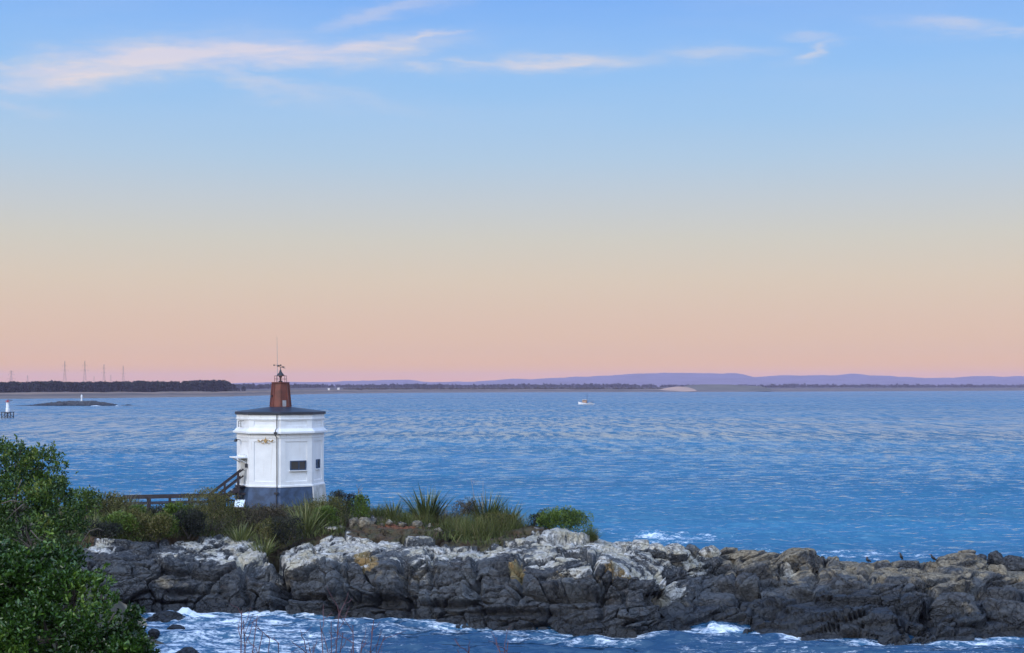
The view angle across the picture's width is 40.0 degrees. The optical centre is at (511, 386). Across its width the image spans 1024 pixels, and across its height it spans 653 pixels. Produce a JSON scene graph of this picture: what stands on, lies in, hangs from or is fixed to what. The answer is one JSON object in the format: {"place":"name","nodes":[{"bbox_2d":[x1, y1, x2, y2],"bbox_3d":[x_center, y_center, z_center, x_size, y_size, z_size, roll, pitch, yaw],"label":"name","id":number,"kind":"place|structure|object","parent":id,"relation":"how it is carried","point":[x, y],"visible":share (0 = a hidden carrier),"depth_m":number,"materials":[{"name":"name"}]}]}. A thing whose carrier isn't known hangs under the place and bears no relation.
{"place":"outdoors","nodes":[
{"label":"outdoors","id":0,"kind":"place"},
{"bbox_2d":[2,506,163,652],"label":"hillside","id":1,"kind":"structure","parent":0,"point":[121,605],"depth_m":68.66,"materials":[{"name":"green plant"}]},
{"bbox_2d":[0,434,103,597],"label":"broadleaf tree","id":2,"kind":"object","parent":1,"relation":"on","point":[44,496],"visible":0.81,"depth_m":42.49,"materials":[{"name":"green plant"}]},
{"bbox_2d":[0,491,146,630],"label":"hillside scrub","id":3,"kind":"object","parent":1,"relation":"on","point":[90,595],"visible":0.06,"depth_m":73.23,"materials":[{"name":"green plant"}]},
{"bbox_2d":[0,528,160,652],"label":"glossy bush","id":4,"kind":"object","parent":1,"relation":"on","point":[26,622],"visible":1,"depth_m":20.98,"materials":[{"name":"green plant"}]},
{"bbox_2d":[148,628,159,638],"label":"boulder","id":5,"kind":"object","parent":1,"relation":"on","point":[154,632],"visible":0.91,"depth_m":67.42,"materials":[{"name":"grey stone"}]},
{"bbox_2d":[146,611,185,622],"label":"boulder","id":6,"kind":"object","parent":1,"relation":"on","point":[164,616],"visible":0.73,"depth_m":72.01,"materials":[{"name":"grey stone"}]},
{"bbox_2d":[231,604,296,652],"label":"bare shrub","id":7,"kind":"object","parent":1,"relation":"on","point":[254,634],"visible":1,"depth_m":14.24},
{"bbox_2d":[292,588,404,652],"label":"bare shrub","id":8,"kind":"object","parent":1,"relation":"on","point":[337,632],"visible":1,"depth_m":14.13,"materials":[{"name":"brown plant"}]},
{"bbox_2d":[454,625,510,652],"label":"bare shrub","id":9,"kind":"object","parent":1,"relation":"on","point":[496,643],"visible":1,"depth_m":14.00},
{"bbox_2d":[0,391,1023,652],"bbox_3d":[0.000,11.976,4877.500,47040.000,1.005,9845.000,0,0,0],"label":"sea","id":10,"kind":"structure","parent":0,"point":[882,475],"depth_m":204.87,"materials":[{"name":"liquid"}]},
{"bbox_2d":[1,400,13,417],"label":"channel beacon","id":11,"kind":"object","parent":10,"relation":"in","point":[7,412],"visible":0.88,"depth_m":544.47,"materials":[{"name":"metal"}]},
{"bbox_2d":[16,400,117,405],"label":"rocky islet","id":12,"kind":"object","parent":10,"relation":"in","point":[76,403],"visible":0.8,"depth_m":892.30,"materials":[{"name":"grey stone"}]},
{"bbox_2d":[167,624,184,629],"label":"boulder","id":13,"kind":"object","parent":10,"relation":"in","point":[173,626],"visible":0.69,"depth_m":69.07,"materials":[{"name":"grey stone"}]},
{"bbox_2d":[175,647,198,652],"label":"boulder","id":14,"kind":"object","parent":10,"relation":"in","point":[188,650],"visible":1,"depth_m":62.27,"materials":[{"name":"grey stone"}]},
{"bbox_2d":[578,400,594,404],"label":"fishing boat","id":15,"kind":"object","parent":10,"relation":"on","point":[585,402],"visible":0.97,"depth_m":958.90,"materials":[{"name":"white"}]},
{"bbox_2d":[0,387,1023,398],"bbox_3d":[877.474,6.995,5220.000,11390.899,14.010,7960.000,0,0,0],"label":"shore","id":16,"kind":"structure","parent":0,"point":[54,395],"depth_m":2975.77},
{"bbox_2d":[0,379,231,392],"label":"pine wood","id":17,"kind":"object","parent":16,"relation":"on","point":[122,386],"visible":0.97,"depth_m":1888.35,"materials":[{"name":"green plant"}]},
{"bbox_2d":[229,384,236,390],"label":"pine tree","id":18,"kind":"object","parent":16,"relation":"on","point":[232,386],"visible":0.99,"depth_m":2079.63,"materials":[{"name":"green plant"}]},
{"bbox_2d":[414,383,442,387],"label":"shelter belt","id":19,"kind":"object","parent":16,"relation":"on","point":[428,386],"visible":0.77,"depth_m":4424.50,"materials":[{"name":"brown wood"}]},
{"bbox_2d":[343,387,663,389],"bbox_3d":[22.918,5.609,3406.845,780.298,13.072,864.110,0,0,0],"label":"scrub","id":20,"kind":"object","parent":16,"relation":"on","point":[381,388],"visible":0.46,"depth_m":3541.53,"materials":[{"name":"green plant"}]},
{"bbox_2d":[233,383,1023,388],"bbox_3d":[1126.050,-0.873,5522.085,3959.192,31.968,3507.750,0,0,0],"label":"wood","id":21,"kind":"object","parent":16,"relation":"on","point":[305,385],"visible":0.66,"depth_m":5254.19,"materials":[{"name":"green wood"}]},
{"bbox_2d":[683,384,770,390],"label":"grassy rise","id":22,"kind":"structure","parent":16,"relation":"on","point":[725,387],"depth_m":3528.70,"materials":[{"name":"green plant"}]},
{"bbox_2d":[0,0,1023,382],"label":"sky","id":23,"kind":"structure","parent":0,"point":[333,190],"materials":[{"name":"blue"}]},
{"bbox_2d":[31,506,1023,645],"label":"rocky headland","id":24,"kind":"structure","parent":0,"point":[564,581],"depth_m":73.60,"materials":[{"name":"grey stone"}]},
{"bbox_2d":[64,485,103,526],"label":"shrub","id":25,"kind":"object","parent":24,"relation":"on","point":[87,496],"visible":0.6,"depth_m":83.86,"materials":[{"name":"green plant"}]},
{"bbox_2d":[69,511,115,536],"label":"flax bush","id":26,"kind":"object","parent":24,"relation":"on","point":[89,525],"visible":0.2,"depth_m":80.67,"materials":[{"name":"green plant"}]},
{"bbox_2d":[84,511,110,538],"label":"flax bush","id":27,"kind":"object","parent":24,"relation":"on","point":[99,521],"visible":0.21,"depth_m":80.53,"materials":[{"name":"green plant"}]},
{"bbox_2d":[81,519,122,544],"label":"shrub","id":28,"kind":"object","parent":24,"relation":"on","point":[110,528],"visible":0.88,"depth_m":79.15,"materials":[{"name":"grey plant"}]},
{"bbox_2d":[91,490,135,518],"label":"shrub","id":29,"kind":"object","parent":24,"relation":"on","point":[118,501],"visible":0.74,"depth_m":85.33,"materials":[{"name":"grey plant"}]},
{"bbox_2d":[97,506,132,533],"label":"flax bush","id":30,"kind":"object","parent":24,"relation":"on","point":[117,515],"visible":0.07,"depth_m":83.46,"materials":[{"name":"green plant"}]},
{"bbox_2d":[88,486,151,518],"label":"grass tussock","id":31,"kind":"object","parent":24,"relation":"on","point":[130,503],"depth_m":87.71,"materials":[{"name":"green plant"}]},
{"bbox_2d":[99,509,144,539],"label":"shrub","id":32,"kind":"object","parent":24,"relation":"on","point":[128,523],"visible":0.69,"depth_m":80.41,"materials":[{"name":"green plant"}]},
{"bbox_2d":[114,507,159,539],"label":"shrub","id":33,"kind":"object","parent":24,"relation":"on","point":[140,515],"visible":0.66,"depth_m":81.08,"materials":[{"name":"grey plant"}]},
{"bbox_2d":[126,504,154,514],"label":"shrub","id":34,"kind":"object","parent":24,"relation":"on","point":[141,506],"visible":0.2,"depth_m":86.52,"materials":[{"name":"green plant"}]},
{"bbox_2d":[132,511,177,541],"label":"shrub","id":35,"kind":"object","parent":24,"relation":"on","point":[158,522],"visible":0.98,"depth_m":80.64,"materials":[{"name":"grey plant"}]},
{"bbox_2d":[144,503,180,529],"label":"shrub","id":36,"kind":"object","parent":24,"relation":"on","point":[158,508],"visible":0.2,"depth_m":84.77,"materials":[{"name":"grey plant"}]},
{"bbox_2d":[148,511,179,539],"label":"shrub","id":37,"kind":"object","parent":24,"relation":"on","point":[175,526],"visible":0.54,"depth_m":81.60,"materials":[{"name":"green plant"}]},
{"bbox_2d":[162,500,193,530],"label":"shrub","id":38,"kind":"object","parent":24,"relation":"on","point":[169,508],"visible":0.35,"depth_m":83.58,"materials":[{"name":"green plant"}]},
{"bbox_2d":[121,493,244,510],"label":"boardwalk","id":39,"kind":"structure","parent":24,"relation":"on","point":[149,502],"depth_m":91.96,"materials":[{"name":"brown wood"}]},
{"bbox_2d":[209,469,244,508],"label":"wooden steps","id":40,"kind":"structure","parent":39,"relation":"on","point":[236,488],"depth_m":92.89,"materials":[{"name":"brown wood"}]},
{"bbox_2d":[171,507,209,538],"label":"shrub","id":41,"kind":"object","parent":24,"relation":"on","point":[193,522],"visible":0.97,"depth_m":82.03,"materials":[{"name":"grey plant"}]},
{"bbox_2d":[180,507,209,535],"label":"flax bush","id":42,"kind":"object","parent":24,"relation":"on","point":[196,530],"visible":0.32,"depth_m":83.30,"materials":[{"name":"green plant"}]},
{"bbox_2d":[177,486,245,531],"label":"shrub","id":43,"kind":"object","parent":24,"relation":"on","point":[220,499],"visible":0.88,"depth_m":84.34,"materials":[{"name":"green plant"}]},
{"bbox_2d":[221,521,256,542],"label":"flax bush","id":44,"kind":"object","parent":24,"relation":"on","point":[240,536],"visible":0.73,"depth_m":81.78,"materials":[{"name":"green plant"}]},
{"bbox_2d":[234,500,244,507],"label":"information sign","id":45,"kind":"object","parent":24,"relation":"on","point":[240,501],"visible":0.52,"depth_m":91.12,"materials":[{"name":"white wood"}]},
{"bbox_2d":[225,502,284,532],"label":"shrub","id":46,"kind":"object","parent":24,"relation":"on","point":[258,516],"visible":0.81,"depth_m":85.29,"materials":[{"name":"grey plant"}]},
{"bbox_2d":[242,531,283,557],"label":"flax bush","id":47,"kind":"object","parent":24,"relation":"on","point":[267,548],"visible":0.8,"depth_m":79.60,"materials":[{"name":"green plant"}]},
{"bbox_2d":[254,515,292,547],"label":"shrub","id":48,"kind":"object","parent":24,"relation":"on","point":[263,530],"visible":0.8,"depth_m":82.02,"materials":[{"name":"green plant"}]},
{"bbox_2d":[229,357,327,507],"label":"lighthouse","id":49,"kind":"object","parent":24,"relation":"on","point":[279,440],"visible":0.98,"depth_m":92.67,"materials":[{"name":"white paint"}]},
{"bbox_2d":[241,454,246,484],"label":"door","id":50,"kind":"structure","parent":49,"relation":"in","point":[243,480],"depth_m":93.28,"materials":[{"name":"white paint"}]},
{"bbox_2d":[289,460,306,470],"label":"window","id":51,"kind":"structure","parent":49,"relation":"in","point":[294,465],"depth_m":92.78,"materials":[{"name":"grey glass"}]},
{"bbox_2d":[316,459,320,468],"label":"window","id":52,"kind":"structure","parent":49,"relation":"in","point":[317,460],"depth_m":94.36,"materials":[{"name":"black glass"}]},
{"bbox_2d":[257,503,301,523],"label":"shrub","id":53,"kind":"object","parent":24,"relation":"on","point":[283,512],"visible":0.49,"depth_m":86.41,"materials":[{"name":"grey plant"}]},
{"bbox_2d":[267,514,305,545],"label":"shrub","id":54,"kind":"object","parent":24,"relation":"on","point":[293,530],"visible":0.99,"depth_m":81.74,"materials":[{"name":"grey plant"}]},
{"bbox_2d":[55,499,523,553],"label":"ground cover","id":55,"kind":"object","parent":24,"relation":"on","point":[452,537],"visible":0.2,"depth_m":82.66,"materials":[{"name":"green plant"}]},
{"bbox_2d":[281,493,339,537],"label":"flax bush","id":56,"kind":"object","parent":24,"relation":"on","point":[307,528],"visible":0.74,"depth_m":83.37,"materials":[{"name":"green plant"}]},
{"bbox_2d":[291,490,343,521],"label":"grass tussock","id":57,"kind":"object","parent":24,"relation":"on","point":[314,503],"depth_m":87.42,"materials":[{"name":"green plant"}]},
{"bbox_2d":[310,504,339,528],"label":"shrub","id":58,"kind":"object","parent":24,"relation":"on","point":[331,511],"visible":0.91,"depth_m":84.37,"materials":[{"name":"green plant"}]},
{"bbox_2d":[308,494,351,522],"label":"shrub","id":59,"kind":"object","parent":24,"relation":"on","point":[333,500],"visible":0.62,"depth_m":85.90,"materials":[{"name":"green plant"}]},
{"bbox_2d":[325,526,336,532],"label":"boulder","id":60,"kind":"object","parent":24,"relation":"on","point":[335,529],"visible":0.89,"depth_m":82.79,"materials":[{"name":"grey stone"}]},
{"bbox_2d":[328,489,350,511],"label":"shrub","id":61,"kind":"object","parent":24,"relation":"on","point":[339,492],"visible":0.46,"depth_m":89.31,"materials":[{"name":"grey plant"}]},
{"bbox_2d":[340,492,357,512],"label":"shrub","id":62,"kind":"object","parent":24,"relation":"on","point":[353,495],"visible":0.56,"depth_m":89.82,"materials":[{"name":"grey plant"}]},
{"bbox_2d":[349,517,357,528],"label":"boulder","id":63,"kind":"object","parent":24,"relation":"on","point":[353,521],"visible":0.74,"depth_m":84.57,"materials":[{"name":"grey stone"}]},
{"bbox_2d":[347,492,370,518],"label":"shrub","id":64,"kind":"object","parent":24,"relation":"on","point":[361,507],"visible":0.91,"depth_m":86.26,"materials":[{"name":"green plant"}]},
{"bbox_2d":[357,517,372,528],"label":"boulder","id":65,"kind":"object","parent":24,"relation":"on","point":[362,522],"visible":0.73,"depth_m":84.22,"materials":[{"name":"grey stone"}]},
{"bbox_2d":[371,515,376,524],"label":"boulder","id":66,"kind":"object","parent":24,"relation":"on","point":[373,519],"visible":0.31,"depth_m":85.39,"materials":[{"name":"grey stone"}]},
{"bbox_2d":[362,501,396,521],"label":"grass tussock","id":67,"kind":"object","parent":24,"relation":"on","point":[379,513],"depth_m":87.20,"materials":[{"name":"green plant"}]},
{"bbox_2d":[375,517,393,526],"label":"grass tussock","id":68,"kind":"object","parent":24,"relation":"on","point":[381,523],"depth_m":84.52,"materials":[{"name":"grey plant"}]},
{"bbox_2d":[385,519,392,525],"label":"boulder","id":69,"kind":"object","parent":24,"relation":"on","point":[389,522],"visible":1,"depth_m":83.48,"materials":[{"name":"grey stone"}]},
{"bbox_2d":[380,498,404,519],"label":"flax bush","id":70,"kind":"object","parent":24,"relation":"on","point":[397,508],"visible":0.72,"depth_m":87.16,"materials":[{"name":"green plant"}]},
{"bbox_2d":[388,513,407,525],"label":"grass tussock","id":71,"kind":"object","parent":24,"relation":"on","point":[394,520],"depth_m":85.45,"materials":[{"name":"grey plant"}]},
{"bbox_2d":[397,521,407,527],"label":"boulder","id":72,"kind":"object","parent":24,"relation":"on","point":[401,524],"visible":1,"depth_m":83.75,"materials":[{"name":"grey stone"}]},
{"bbox_2d":[392,509,439,525],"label":"grass tussock","id":73,"kind":"object","parent":24,"relation":"on","point":[416,517],"depth_m":85.00,"materials":[{"name":"green plant"}]},
{"bbox_2d":[411,521,422,527],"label":"boulder","id":74,"kind":"object","parent":24,"relation":"on","point":[416,524],"visible":0.98,"depth_m":83.19,"materials":[{"name":"grey stone"}]},
{"bbox_2d":[396,481,469,520],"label":"flax bush","id":75,"kind":"object","parent":24,"relation":"on","point":[422,508],"visible":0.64,"depth_m":85.97,"materials":[{"name":"green plant"}]},
{"bbox_2d":[432,504,470,524],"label":"grass tussock","id":76,"kind":"object","parent":24,"relation":"on","point":[445,516],"depth_m":85.78,"materials":[{"name":"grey plant"}]},
{"bbox_2d":[437,511,478,533],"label":"grass tussock","id":77,"kind":"object","parent":24,"relation":"on","point":[448,523],"depth_m":83.34,"materials":[{"name":"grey plant"}]},
{"bbox_2d":[451,497,483,523],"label":"shrub","id":78,"kind":"object","parent":24,"relation":"on","point":[462,504],"visible":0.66,"depth_m":85.76,"materials":[{"name":"grey plant"}]},
{"bbox_2d":[446,481,516,523],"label":"flax bush","id":79,"kind":"object","parent":24,"relation":"on","point":[498,506],"visible":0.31,"depth_m":85.60,"materials":[{"name":"green plant"}]},
{"bbox_2d":[448,508,525,540],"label":"grass tussock","id":80,"kind":"object","parent":24,"relation":"on","point":[476,527],"depth_m":80.86,"materials":[{"name":"green plant"}]},
{"bbox_2d":[475,511,520,530],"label":"shrub","id":81,"kind":"object","parent":24,"relation":"on","point":[494,516],"visible":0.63,"depth_m":81.84,"materials":[{"name":"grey plant"}]},
{"bbox_2d":[480,498,533,519],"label":"flax bush","id":82,"kind":"object","parent":24,"relation":"on","point":[507,510],"visible":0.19,"depth_m":85.59,"materials":[{"name":"green plant"}]},
{"bbox_2d":[496,510,534,528],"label":"grass tussock","id":83,"kind":"object","parent":24,"relation":"on","point":[523,522],"depth_m":82.22,"materials":[{"name":"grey plant"}]},
{"bbox_2d":[529,509,545,526],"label":"shrub","id":84,"kind":"object","parent":24,"relation":"on","point":[534,516],"visible":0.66,"depth_m":81.70,"materials":[{"name":"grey plant"}]},
{"bbox_2d":[529,505,593,532],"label":"shrub","id":85,"kind":"object","parent":24,"relation":"on","point":[570,520],"visible":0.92,"depth_m":81.26,"materials":[{"name":"green plant"}]},
{"bbox_2d":[579,524,604,541],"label":"grass tussock","id":86,"kind":"object","parent":24,"relation":"on","point":[594,534],"depth_m":79.17,"materials":[{"name":"green plant"}]},
{"bbox_2d":[610,541,629,544],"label":"boulder","id":87,"kind":"object","parent":24,"relation":"on","point":[620,543],"visible":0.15,"depth_m":77.24,"materials":[{"name":"grey stone"}]},
{"bbox_2d":[629,539,648,552],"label":"boulder","id":88,"kind":"object","parent":24,"relation":"on","point":[639,545],"visible":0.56,"depth_m":75.95,"materials":[{"name":"grey stone"}]},
{"bbox_2d":[647,543,667,558],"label":"boulder","id":89,"kind":"object","parent":24,"relation":"on","point":[657,550],"visible":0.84,"depth_m":75.39,"materials":[{"name":"grey stone"}]},
{"bbox_2d":[665,543,684,548],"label":"boulder","id":90,"kind":"object","parent":24,"relation":"on","point":[674,544],"visible":0.19,"depth_m":78.27,"materials":[{"name":"grey stone"}]},
{"bbox_2d":[666,545,687,562],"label":"boulder","id":91,"kind":"object","parent":24,"relation":"on","point":[675,554],"visible":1,"depth_m":75.32,"materials":[{"name":"grey stone"}]},
{"bbox_2d":[685,544,699,557],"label":"boulder","id":92,"kind":"object","parent":24,"relation":"on","point":[694,550],"visible":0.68,"depth_m":78.83,"materials":[{"name":"grey stone"}]},
{"bbox_2d":[698,545,720,557],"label":"boulder","id":93,"kind":"object","parent":24,"relation":"on","point":[710,551],"visible":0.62,"depth_m":78.64,"materials":[{"name":"grey stone"}]},
{"bbox_2d":[930,592,980,625],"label":"boulder","id":94,"kind":"object","parent":24,"relation":"on","point":[947,603],"visible":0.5,"depth_m":68.71,"materials":[{"name":"grey stone"}]},
{"bbox_2d":[977,554,986,560],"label":"boulder","id":95,"kind":"object","parent":24,"relation":"on","point":[983,556],"visible":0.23,"depth_m":78.60,"materials":[{"name":"grey stone"}]},
{"bbox_2d":[987,550,1004,565],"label":"boulder","id":96,"kind":"object","parent":24,"relation":"on","point":[995,557],"visible":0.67,"depth_m":79.09,"materials":[{"name":"grey stone"}]},
{"bbox_2d":[978,598,1023,625],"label":"boulder","id":97,"kind":"object","parent":24,"relation":"on","point":[1008,612],"visible":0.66,"depth_m":68.14,"materials":[{"name":"grey stone"}]},
{"bbox_2d":[1003,555,1023,570],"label":"boulder","id":98,"kind":"object","parent":24,"relation":"on","point":[1014,563],"visible":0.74,"depth_m":78.69,"materials":[{"name":"grey stone"}]},
{"bbox_2d":[231,373,1023,386],"bbox_3d":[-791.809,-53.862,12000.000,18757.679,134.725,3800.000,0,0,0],"label":"hills","id":99,"kind":"structure","parent":0,"point":[660,379],"depth_m":11151.14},
{"bbox_2d":[659,386,695,390],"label":"sand dune","id":100,"kind":"structure","parent":0,"point":[679,388],"depth_m":3391.05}
]}

